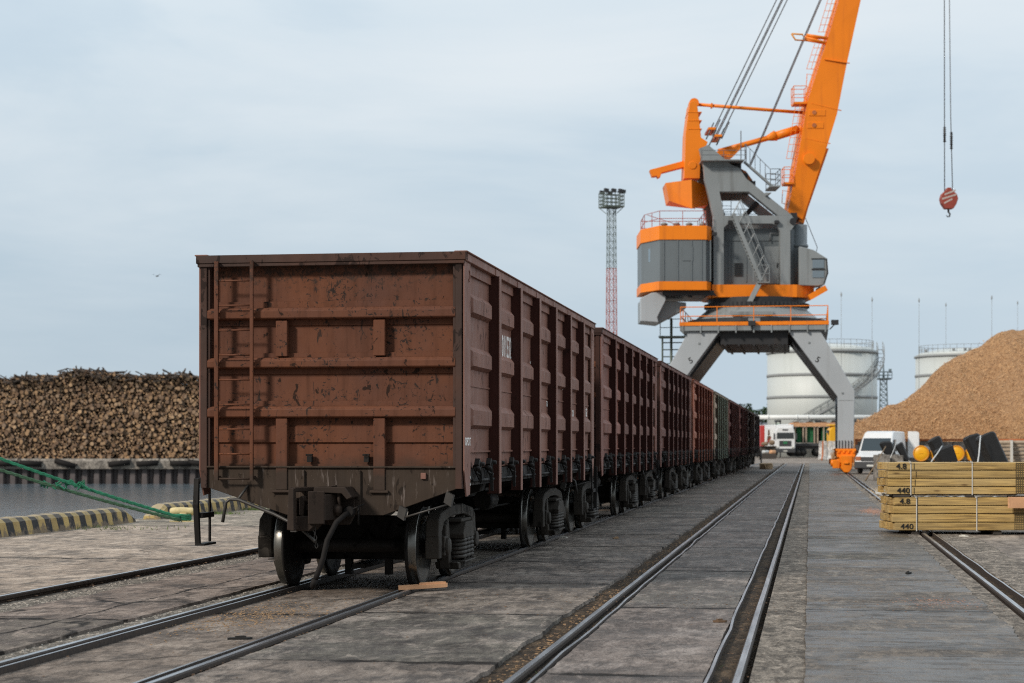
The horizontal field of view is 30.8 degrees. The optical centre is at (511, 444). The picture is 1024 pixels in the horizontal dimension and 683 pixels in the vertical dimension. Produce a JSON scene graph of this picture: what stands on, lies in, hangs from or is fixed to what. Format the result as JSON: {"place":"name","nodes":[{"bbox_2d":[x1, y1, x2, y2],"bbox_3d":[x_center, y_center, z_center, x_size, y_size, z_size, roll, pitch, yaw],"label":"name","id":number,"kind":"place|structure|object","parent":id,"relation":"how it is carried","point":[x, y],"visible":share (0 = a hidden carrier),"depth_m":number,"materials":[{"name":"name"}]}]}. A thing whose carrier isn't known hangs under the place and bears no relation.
{"place":"outdoors","nodes":[
{"label":"outdoors","id":0,"kind":"place"},
{"bbox_2d":[0,484,232,518],"bbox_3d":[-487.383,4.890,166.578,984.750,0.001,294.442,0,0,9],"label":"water","id":1,"kind":"structure","parent":0,"point":[22,499],"depth_m":175.32,"materials":[{"name":"grey liquid"}]},
{"bbox_2d":[0,458,200,483],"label":"quay","id":2,"kind":"structure","parent":1,"relation":"in","point":[93,471],"depth_m":232.10,"materials":[{"name":"concrete"}]},
{"bbox_2d":[0,458,18,465],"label":"quay fender","id":3,"kind":"object","parent":2,"relation":"attached to","point":[2,463],"visible":0.6,"depth_m":231.00,"materials":[{"name":"black rubber"}]},
{"bbox_2d":[19,457,43,466],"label":"quay fender","id":4,"kind":"object","parent":2,"relation":"attached to","point":[30,463],"visible":0.93,"depth_m":230.97,"materials":[{"name":"black rubber"}]},
{"bbox_2d":[54,456,77,468],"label":"quay fender","id":5,"kind":"object","parent":2,"relation":"attached to","point":[64,463],"visible":1,"depth_m":230.97,"materials":[{"name":"black rubber"}]},
{"bbox_2d":[0,366,198,458],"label":"log pile","id":6,"kind":"object","parent":2,"relation":"on","point":[126,440],"visible":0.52,"depth_m":235.50,"materials":[{"name":"brown wood"}]},
{"bbox_2d":[108,456,131,466],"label":"quay fender","id":7,"kind":"object","parent":2,"relation":"attached to","point":[118,463],"visible":1,"depth_m":230.96,"materials":[{"name":"black rubber"}]},
{"bbox_2d":[135,457,159,466],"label":"quay fender","id":8,"kind":"object","parent":2,"relation":"attached to","point":[146,463],"visible":1,"depth_m":230.97,"materials":[{"name":"black rubber"}]},
{"bbox_2d":[169,458,193,465],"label":"quay fender","id":9,"kind":"object","parent":2,"relation":"attached to","point":[179,463],"visible":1,"depth_m":230.93,"materials":[{"name":"black rubber"}]},
{"bbox_2d":[188,456,198,465],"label":"quay fender","id":10,"kind":"object","parent":2,"relation":"attached to","point":[194,462],"visible":0.55,"depth_m":230.95,"materials":[{"name":"black rubber"}]},
{"bbox_2d":[75,524,185,530],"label":"grass","id":11,"kind":"structure","parent":0,"point":[117,528],"depth_m":38.68,"materials":[{"name":"plant"}]},
{"bbox_2d":[0,507,407,594],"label":"quay apron","id":12,"kind":"object","parent":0,"point":[35,561],"visible":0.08,"depth_m":31.39,"materials":[{"name":"concrete"}]},
{"bbox_2d":[0,508,135,537],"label":"edge kerb","id":13,"kind":"structure","parent":12,"relation":"on","point":[10,526],"depth_m":37.92,"materials":[{"name":"concrete"}]},
{"bbox_2d":[169,507,193,521],"bbox_3d":[-7.520,1.590,42.428,0.600,0.330,0.520,0,0,-9],"label":"bollard","id":14,"kind":"object","parent":12,"relation":"on","point":[180,510],"visible":0.84,"depth_m":42.34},
{"bbox_2d":[0,457,179,517],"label":"mooring rope","id":15,"kind":"object","parent":14,"relation":"attached to","point":[72,483],"visible":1,"depth_m":41.86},
{"bbox_2d":[0,468,181,521],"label":"mooring rope","id":16,"kind":"object","parent":14,"relation":"attached to","point":[44,483],"visible":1,"depth_m":41.68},
{"bbox_2d":[177,514,191,520],"bbox_3d":[-7.520,1.655,42.428,0.408,0.171,0.408,0,0,9],"label":"rope coil","id":17,"kind":"object","parent":14,"relation":"attached to","point":[185,517],"visible":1,"depth_m":42.26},
{"bbox_2d":[143,496,262,518],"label":"edge kerb","id":18,"kind":"structure","parent":12,"relation":"on","point":[217,504],"depth_m":47.06,"materials":[{"name":"concrete"}]},
{"bbox_2d":[0,528,482,655],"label":"paving","id":19,"kind":"structure","parent":0,"point":[36,625],"depth_m":20.40,"materials":[{"name":"concrete"}]},
{"bbox_2d":[174,463,782,682],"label":"paving","id":20,"kind":"structure","parent":0,"point":[413,640],"depth_m":18.72,"materials":[{"name":"concrete"}]},
{"bbox_2d":[188,511,629,675],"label":"wood chip litter","id":21,"kind":"object","parent":20,"relation":"on","point":[361,610],"visible":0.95,"depth_m":18.92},
{"bbox_2d":[42,501,1004,677],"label":"wood chip litter","id":22,"kind":"object","parent":20,"relation":"on","point":[591,600],"visible":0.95,"depth_m":20.16,"materials":[{"name":"wood"}]},
{"bbox_2d":[759,463,772,468],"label":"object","id":23,"kind":"object","parent":20,"relation":"on","point":[766,465],"visible":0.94,"depth_m":129.61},
{"bbox_2d":[0,0,1023,412],"label":"sky","id":24,"kind":"structure","parent":0,"point":[139,139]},
{"bbox_2d":[475,464,783,682],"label":"gravel strip","id":25,"kind":"object","parent":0,"point":[531,651],"visible":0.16,"depth_m":19.11,"materials":[{"name":"gravel"}]},
{"bbox_2d":[481,499,789,682],"bbox_3d":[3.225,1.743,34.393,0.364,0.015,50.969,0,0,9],"label":"wood chip litter","id":26,"kind":"object","parent":25,"relation":"on","point":[591,609],"visible":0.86,"depth_m":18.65,"materials":[{"name":"wood"}]},
{"bbox_2d":[523,467,782,682],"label":"dirt fill","id":27,"kind":"object","parent":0,"point":[543,666],"visible":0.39,"depth_m":19.38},
{"bbox_2d":[527,463,787,682],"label":"check rail","id":28,"kind":"object","parent":27,"relation":"on","point":[558,658],"visible":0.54,"depth_m":18.74,"materials":[{"name":"metal"}]},
{"bbox_2d":[534,463,800,682],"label":"paving track","id":29,"kind":"structure","parent":0,"point":[666,641],"depth_m":18.81,"materials":[{"name":"concrete"}]},
{"bbox_2d":[710,464,802,682],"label":"dirt fill","id":30,"kind":"object","parent":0,"point":[735,643],"visible":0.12,"depth_m":19.19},
{"bbox_2d":[704,463,801,682],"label":"check rail","id":31,"kind":"object","parent":30,"relation":"on","point":[709,677],"visible":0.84,"depth_m":18.74,"materials":[{"name":"metal"}]},
{"bbox_2d":[760,446,776,458],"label":"pallet table","id":32,"kind":"object","parent":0,"point":[768,455],"visible":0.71,"depth_m":222.50,"materials":[{"name":"wood"}]},
{"bbox_2d":[743,464,804,682],"bbox_3d":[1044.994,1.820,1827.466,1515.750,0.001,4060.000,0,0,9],"label":"ground","id":33,"kind":"structure","parent":0,"point":[748,672],"depth_m":19.96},
{"bbox_2d":[0,553,267,612],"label":"gravel strip","id":34,"kind":"object","parent":33,"relation":"on","point":[134,580],"visible":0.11,"depth_m":23.74,"materials":[{"name":"gravel"}]},
{"bbox_2d":[0,548,257,603],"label":"rail","id":35,"kind":"object","parent":34,"relation":"on","point":[72,585],"visible":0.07,"depth_m":24.17,"materials":[{"name":"metal"}]},
{"bbox_2d":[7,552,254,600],"bbox_3d":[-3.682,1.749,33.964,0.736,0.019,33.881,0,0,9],"label":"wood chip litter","id":36,"kind":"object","parent":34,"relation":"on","point":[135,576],"visible":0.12,"depth_m":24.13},
{"bbox_2d":[0,566,344,660],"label":"gravel strip","id":37,"kind":"object","parent":33,"relation":"on","point":[105,630],"visible":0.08,"depth_m":18.64,"materials":[{"name":"gravel"}]},
{"bbox_2d":[0,534,481,665],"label":"rail","id":38,"kind":"object","parent":33,"relation":"on","point":[61,647],"visible":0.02,"depth_m":17.45,"materials":[{"name":"metal"}]},
{"bbox_2d":[712,399,739,478],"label":"freight wagon","id":39,"kind":"object","parent":38,"relation":"on","point":[733,429],"visible":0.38,"depth_m":93.36,"materials":[{"name":"metal"}]},
{"bbox_2d":[0,503,603,674],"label":"check rail","id":40,"kind":"object","parent":33,"relation":"on","point":[29,662],"visible":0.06,"depth_m":17.62,"materials":[{"name":"metal"}]},
{"bbox_2d":[0,465,750,682],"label":"paving between rails","id":41,"kind":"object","parent":33,"relation":"on","point":[133,659],"visible":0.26,"depth_m":17.30,"materials":[{"name":"concrete"}]},
{"bbox_2d":[227,635,252,639],"bbox_3d":[-2.385,1.691,16.276,0.216,0.034,0.067,0,0,-4],"label":"scrap","id":42,"kind":"object","parent":41,"relation":"on","point":[243,637],"visible":1,"depth_m":16.25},
{"bbox_2d":[150,598,363,644],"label":"wood chip litter","id":43,"kind":"object","parent":41,"relation":"on","point":[241,613],"visible":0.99,"depth_m":18.75,"materials":[{"name":"wood"}]},
{"bbox_2d":[134,464,754,682],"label":"check rail","id":44,"kind":"object","parent":33,"relation":"on","point":[168,672],"visible":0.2,"depth_m":17.39,"materials":[{"name":"metal"}]},
{"bbox_2d":[147,463,759,682],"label":"rail","id":45,"kind":"object","parent":33,"relation":"on","point":[203,667],"visible":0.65,"depth_m":18.16,"materials":[{"name":"metal"}]},
{"bbox_2d":[193,250,596,587],"bbox_3d":[-1.070,-0.238,27.528,3.280,3.914,14.020,0,0,9],"label":"freight wagon","id":46,"kind":"object","parent":45,"relation":"on","point":[350,404],"visible":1,"depth_m":21.41,"materials":[{"name":"paint"}]},
{"bbox_2d":[398,581,447,589],"bbox_3d":[-1.040,1.646,21.711,0.600,0.065,0.105,-2,4,-15],"label":"broken plank","id":47,"kind":"object","parent":45,"relation":"on","point":[426,585],"visible":1,"depth_m":21.69,"materials":[{"name":"wood"}]},
{"bbox_2d":[482,327,658,532],"bbox_3d":[1.136,-0.238,41.272,3.280,3.914,14.020,0,0,9],"label":"freight wagon","id":48,"kind":"object","parent":45,"relation":"on","point":[625,406],"visible":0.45,"depth_m":38.39,"materials":[{"name":"metal"}]},
{"bbox_2d":[618,361,692,507],"bbox_3d":[3.342,-0.238,55.016,3.280,3.914,14.020,0,0,9],"label":"freight wagon","id":49,"kind":"object","parent":45,"relation":"on","point":[673,416],"visible":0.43,"depth_m":52.14,"materials":[{"name":"metal"}]},
{"bbox_2d":[656,379,713,493],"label":"freight wagon","id":50,"kind":"object","parent":45,"relation":"on","point":[702,422],"visible":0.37,"depth_m":65.88,"materials":[{"name":"metal"}]},
{"bbox_2d":[685,391,728,484],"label":"freight wagon","id":51,"kind":"object","parent":45,"relation":"on","point":[720,426],"visible":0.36,"depth_m":79.62,"materials":[{"name":"metal"}]},
{"bbox_2d":[726,405,747,474],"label":"freight wagon","id":52,"kind":"object","parent":45,"relation":"on","point":[743,430],"visible":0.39,"depth_m":107.09,"materials":[{"name":"metal"}]},
{"bbox_2d":[736,410,754,470],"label":"freight wagon","id":53,"kind":"object","parent":45,"relation":"on","point":[751,448],"visible":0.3,"depth_m":122.56,"materials":[{"name":"metal"}]},
{"bbox_2d":[743,414,759,468],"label":"freight wagon","id":54,"kind":"object","parent":45,"relation":"on","point":[756,435],"visible":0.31,"depth_m":136.30,"materials":[{"name":"metal"}]},
{"bbox_2d":[503,463,786,682],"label":"rail","id":55,"kind":"object","parent":33,"relation":"on","point":[530,668],"visible":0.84,"depth_m":18.85,"materials":[{"name":"metal"}]},
{"bbox_2d":[731,463,804,682],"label":"rail","id":56,"kind":"object","parent":33,"relation":"on","point":[740,671],"visible":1,"depth_m":18.68,"materials":[{"name":"metal"}]},
{"bbox_2d":[749,464,808,682],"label":"rough strip","id":57,"kind":"object","parent":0,"point":[780,655],"visible":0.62,"depth_m":18.91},
{"bbox_2d":[755,456,828,463],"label":"cross road","id":58,"kind":"structure","parent":0,"point":[802,460],"depth_m":200.34,"materials":[{"name":"concrete"}]},
{"bbox_2d":[760,425,772,445],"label":"lorry","id":59,"kind":"object","parent":58,"relation":"on","point":[764,429],"visible":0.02,"depth_m":240.59,"materials":[{"name":"metal"}]},
{"bbox_2d":[772,424,796,454],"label":"lorry","id":60,"kind":"object","parent":58,"relation":"on","point":[784,436],"visible":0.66,"depth_m":235.98,"materials":[{"name":"white metal"}]},
{"bbox_2d":[787,422,834,455],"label":"timber trailer","id":61,"kind":"object","parent":58,"relation":"on","point":[810,435],"visible":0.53,"depth_m":239.50,"materials":[{"name":"metal"}]},
{"bbox_2d":[757,414,869,456],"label":"pipeline","id":62,"kind":"object","parent":58,"relation":"on","point":[779,418],"visible":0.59,"depth_m":249.73,"materials":[{"name":"metal"}]},
{"bbox_2d":[818,441,821,459],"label":"barrier unit","id":63,"kind":"object","parent":58,"relation":"on","point":[820,450],"visible":0.77,"depth_m":204.77,"materials":[{"name":"concrete"}]},
{"bbox_2d":[821,441,827,459],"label":"barrier unit","id":64,"kind":"object","parent":58,"relation":"on","point":[824,450],"visible":0.86,"depth_m":202.81,"materials":[{"name":"concrete"}]},
{"bbox_2d":[766,339,884,456],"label":"storage tank","id":65,"kind":"object","parent":58,"relation":"on","point":[794,386],"visible":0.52,"depth_m":255.99,"materials":[{"name":"metal"}]},
{"bbox_2d":[827,441,832,459],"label":"barrier unit","id":66,"kind":"object","parent":58,"relation":"on","point":[830,446],"visible":0.68,"depth_m":200.81,"materials":[{"name":"concrete"}]},
{"bbox_2d":[826,424,834,440],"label":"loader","id":67,"kind":"object","parent":58,"relation":"on","point":[830,431],"visible":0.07,"depth_m":225.00,"materials":[{"name":"yellow metal"}]},
{"bbox_2d":[877,365,891,410],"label":"floodlight tower","id":68,"kind":"structure","parent":58,"relation":"on","point":[883,375],"depth_m":329.39,"materials":[{"name":"metal"}]},
{"bbox_2d":[914,343,983,391],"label":"storage tank","id":69,"kind":"object","parent":58,"relation":"on","point":[928,363],"visible":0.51,"depth_m":274.25,"materials":[{"name":"metal"}]},
{"bbox_2d":[804,463,1023,682],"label":"roadway","id":70,"kind":"structure","parent":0,"point":[859,641],"depth_m":18.92,"materials":[{"name":"concrete"}]},
{"bbox_2d":[857,507,880,515],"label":"rust dust","id":71,"kind":"object","parent":70,"relation":"on","point":[874,511],"visible":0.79,"depth_m":47.44,"materials":[{"name":"soil"}]},
{"bbox_2d":[876,596,994,611],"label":"rust dust","id":72,"kind":"object","parent":70,"relation":"on","point":[938,602],"visible":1,"depth_m":20.07,"materials":[{"name":"soil"}]},
{"bbox_2d":[836,468,1023,640],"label":"rough strip","id":73,"kind":"object","parent":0,"point":[1008,616],"visible":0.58,"depth_m":22.84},
{"bbox_2d":[899,530,919,533],"bbox_3d":[7.758,1.686,36.225,0.176,0.069,1.150,0,0,0],"label":"ground bearer","id":74,"kind":"object","parent":73,"relation":"on","point":[912,531],"visible":0.7,"depth_m":35.74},
{"bbox_2d":[879,495,1023,530],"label":"timber bundle","id":75,"kind":"object","parent":74,"relation":"on","point":[916,513],"visible":0.98,"depth_m":35.61,"materials":[{"name":"wood"}]},
{"bbox_2d":[882,493,909,496],"bbox_3d":[7.476,0.980,36.185,0.319,0.040,1.130,0,0,0],"label":"bearer","id":76,"kind":"object","parent":75,"relation":"on","point":[899,495],"visible":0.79,"depth_m":35.62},
{"bbox_2d":[877,460,1023,494],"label":"timber bundle","id":77,"kind":"object","parent":75,"relation":"on","point":[957,477],"visible":0.99,"depth_m":35.61,"materials":[{"name":"wood"}]},
{"bbox_2d":[908,494,1006,496],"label":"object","id":78,"kind":"object","parent":75,"relation":"on","point":[957,495],"visible":0.81,"depth_m":35.67,"materials":[{"name":"wood"}]},
{"bbox_2d":[1008,497,1023,507],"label":"loose board","id":79,"kind":"object","parent":75,"relation":"attached to","point":[1015,502],"visible":1,"depth_m":35.45,"materials":[{"name":"beige wood"}]},
{"bbox_2d":[839,468,1023,619],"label":"rail","id":80,"kind":"object","parent":73,"relation":"on","point":[1011,604],"visible":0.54,"depth_m":24.34,"materials":[{"name":"metal"}]},
{"bbox_2d":[637,0,860,472],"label":"portal crane","id":81,"kind":"object","parent":80,"relation":"on","point":[753,282],"visible":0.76,"depth_m":113.84,"materials":[{"name":"metal"}]},
{"bbox_2d":[764,246,778,283],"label":"door","id":82,"kind":"structure","parent":81,"relation":"in","point":[771,253],"depth_m":114.26,"materials":[{"name":"metal"}]},
{"bbox_2d":[939,0,957,216],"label":"hook block","id":83,"kind":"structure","parent":81,"relation":"hanging from","point":[948,199],"depth_m":116.01,"materials":[{"name":"metal"}]},
{"bbox_2d":[847,473,1023,608],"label":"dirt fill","id":84,"kind":"object","parent":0,"point":[1014,599],"visible":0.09,"depth_m":25.97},
{"bbox_2d":[848,472,1023,603],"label":"check rail","id":85,"kind":"object","parent":84,"relation":"on","point":[1006,587],"visible":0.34,"depth_m":26.04,"materials":[{"name":"metal"}]},
{"bbox_2d":[849,469,1023,595],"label":"rough strip","id":86,"kind":"object","parent":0,"point":[1018,573],"visible":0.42,"depth_m":28.79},
{"bbox_2d":[932,530,1023,592],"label":"gravel","id":87,"kind":"structure","parent":86,"relation":"on","point":[984,556],"depth_m":28.27,"materials":[{"name":"gravel"}]},
{"bbox_2d":[852,466,1023,563],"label":"paving","id":88,"kind":"structure","parent":0,"point":[1009,543],"depth_m":33.88,"materials":[{"name":"concrete"}]},
{"bbox_2d":[873,454,889,480],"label":"concrete block","id":89,"kind":"object","parent":88,"relation":"on","point":[884,458],"depth_m":89.27,"materials":[{"name":"concrete"}]},
{"bbox_2d":[854,431,918,472],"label":"van","id":90,"kind":"object","parent":88,"relation":"on","point":[870,447],"visible":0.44,"depth_m":109.42,"materials":[{"name":"white metal"}]},
{"bbox_2d":[880,441,895,454],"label":"rubber slab","id":91,"kind":"object","parent":88,"relation":"on","point":[889,449],"depth_m":91.59,"materials":[{"name":"black rubber"}]},
{"bbox_2d":[890,454,902,461],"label":"concrete block","id":92,"kind":"object","parent":88,"relation":"on","point":[895,457],"depth_m":89.68,"materials":[{"name":"concrete"}]},
{"bbox_2d":[895,442,909,461],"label":"rubber slab","id":93,"kind":"object","parent":88,"relation":"on","point":[900,448],"depth_m":90.35,"materials":[{"name":"black rubber"}]},
{"bbox_2d":[830,329,1023,465],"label":"wood chips","id":94,"kind":"object","parent":88,"relation":"on","point":[979,390],"visible":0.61,"depth_m":145.79,"materials":[{"name":"wood"}]},
{"bbox_2d":[928,436,943,461],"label":"rubber slab","id":95,"kind":"structure","parent":88,"relation":"on","point":[935,443],"depth_m":70.17,"materials":[{"name":"black rubber"}]},
{"bbox_2d":[855,439,1023,468],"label":"retaining wall","id":96,"kind":"structure","parent":88,"relation":"on","point":[923,442],"depth_m":125.60,"materials":[{"name":"concrete"}]},
{"bbox_2d":[934,444,957,461],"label":"rubber slab","id":97,"kind":"object","parent":88,"relation":"on","point":[947,453],"depth_m":66.10,"materials":[{"name":"black rubber"}]},
{"bbox_2d":[963,433,984,461],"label":"rubber slab","id":98,"kind":"structure","parent":88,"relation":"on","point":[970,444],"depth_m":66.20,"materials":[{"name":"black rubber"}]},
{"bbox_2d":[978,530,1001,533],"bbox_3d":[9.329,1.686,36.225,0.176,0.069,1.150,0,0,0],"label":"ground bearer","id":99,"kind":"object","parent":88,"relation":"on","point":[993,531],"visible":0.7,"depth_m":35.77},
{"bbox_2d":[975,431,1016,495],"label":"rubber slab","id":100,"kind":"structure","parent":88,"relation":"on","point":[991,449],"depth_m":63.15,"materials":[{"name":"black rubber"}]},
{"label":"pipe rack","id":101,"kind":"object","parent":88,"relation":"on","visible":0},
{"bbox_2d":[913,445,929,461],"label":"capped pipe","id":102,"kind":"object","parent":101,"relation":"on","point":[921,453],"visible":0.98,"depth_m":91.95,"materials":[{"name":"plastic"}]},
{"bbox_2d":[953,445,964,460],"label":"capped pipe","id":103,"kind":"object","parent":101,"relation":"on","point":[960,452],"visible":0.56,"depth_m":91.91,"materials":[{"name":"plastic"}]},
{"label":"far bank ground","id":104,"kind":"structure","parent":0,"visible":0},
{"bbox_2d":[599,188,625,334],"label":"floodlight mast","id":105,"kind":"object","parent":104,"relation":"on","point":[612,207],"visible":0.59,"depth_m":184.75,"materials":[{"name":"metal"}]},
{"bbox_2d":[739,403,766,422],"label":"wood","id":106,"kind":"object","parent":104,"relation":"on","point":[763,410],"visible":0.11,"depth_m":518.58,"materials":[{"name":"green plant"}]},
{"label":"post rack","id":107,"kind":"object","parent":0,"visible":0},
{"bbox_2d":[1008,459,1023,461],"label":"weathered post","id":108,"kind":"object","parent":107,"relation":"on","point":[1018,460],"visible":0.33,"depth_m":86.20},
{"bbox_2d":[1006,455,1023,458],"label":"weathered post","id":109,"kind":"object","parent":108,"relation":"on","point":[1017,456],"visible":0.48,"depth_m":86.16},
{"bbox_2d":[1004,452,1023,454],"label":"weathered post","id":110,"kind":"object","parent":109,"relation":"on","point":[1015,453],"visible":0.48,"depth_m":86.09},
{"bbox_2d":[1003,448,1023,450],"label":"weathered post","id":111,"kind":"object","parent":110,"relation":"on","point":[1014,449],"visible":0.48,"depth_m":86.04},
{"bbox_2d":[1001,444,1023,447],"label":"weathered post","id":112,"kind":"object","parent":111,"relation":"on","point":[1014,445],"visible":0.48,"depth_m":86.00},
{"bbox_2d":[999,441,1023,443],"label":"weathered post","id":113,"kind":"object","parent":112,"relation":"on","point":[1014,442],"visible":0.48,"depth_m":85.94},
{"bbox_2d":[1010,440,1012,461],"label":"bundle strap","id":114,"kind":"object","parent":113,"relation":"attached to","point":[1011,450],"visible":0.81,"depth_m":85.73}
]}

